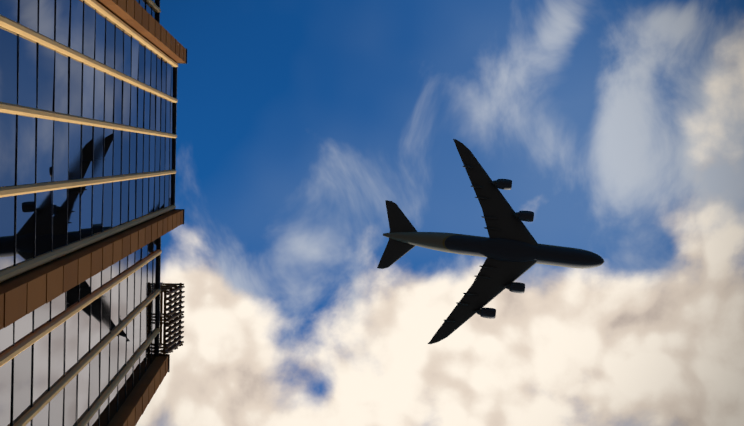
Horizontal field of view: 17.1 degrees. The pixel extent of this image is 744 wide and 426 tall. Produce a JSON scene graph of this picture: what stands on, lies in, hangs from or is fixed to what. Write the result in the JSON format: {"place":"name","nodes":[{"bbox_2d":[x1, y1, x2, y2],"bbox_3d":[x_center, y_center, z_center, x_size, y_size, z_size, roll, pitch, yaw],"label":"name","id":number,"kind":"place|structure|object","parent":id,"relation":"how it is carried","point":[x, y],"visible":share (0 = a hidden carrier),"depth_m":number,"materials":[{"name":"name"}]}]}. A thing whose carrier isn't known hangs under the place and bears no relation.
{"place":"outdoors","nodes":[
{"label":"outdoors","id":0,"kind":"place"},
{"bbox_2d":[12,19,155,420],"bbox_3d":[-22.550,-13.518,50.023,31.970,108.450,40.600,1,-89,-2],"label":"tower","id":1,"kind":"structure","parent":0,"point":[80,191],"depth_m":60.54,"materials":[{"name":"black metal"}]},
{"bbox_2d":[0,0,174,425],"bbox_3d":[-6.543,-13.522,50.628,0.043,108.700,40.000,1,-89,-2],"label":"glass windows","id":2,"kind":"structure","parent":1,"relation":"attached to","point":[130,145],"depth_m":59.50,"materials":[{"name":"blue glass"}]},
{"bbox_2d":[0,0,177,425],"bbox_3d":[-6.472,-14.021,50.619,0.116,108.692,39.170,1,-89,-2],"label":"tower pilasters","id":3,"kind":"object","parent":1,"relation":"attached to","point":[26,418],"visible":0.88,"depth_m":60.42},
{"bbox_2d":[0,0,186,425],"bbox_3d":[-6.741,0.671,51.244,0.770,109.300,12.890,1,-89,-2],"label":"bands","id":4,"kind":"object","parent":1,"relation":"attached to","point":[23,294],"visible":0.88,"depth_m":68.77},
{"bbox_2d":[12,0,176,425],"bbox_3d":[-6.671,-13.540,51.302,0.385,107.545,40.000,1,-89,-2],"label":"window mullions","id":5,"kind":"object","parent":1,"relation":"attached to","point":[159,238],"visible":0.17,"depth_m":67.20,"materials":[{"name":"black metal"}]},
{"bbox_2d":[159,283,184,355],"bbox_3d":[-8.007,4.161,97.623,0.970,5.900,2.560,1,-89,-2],"label":"balcony railing","id":6,"kind":"object","parent":1,"relation":"on","point":[169,289],"visible":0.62,"depth_m":97.56,"materials":[{"name":"brown metal"}]},
{"bbox_2d":[136,0,743,425],"label":"sky","id":7,"kind":"structure","parent":0,"point":[619,124],"materials":[{"name":"blue"}]},
{"bbox_2d":[377,139,603,343],"bbox_3d":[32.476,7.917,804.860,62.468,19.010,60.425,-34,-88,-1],"label":"airliner","id":8,"kind":"object","parent":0,"point":[511,249],"visible":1,"depth_m":798.88,"materials":[{"name":"grey metal"}]}
]}

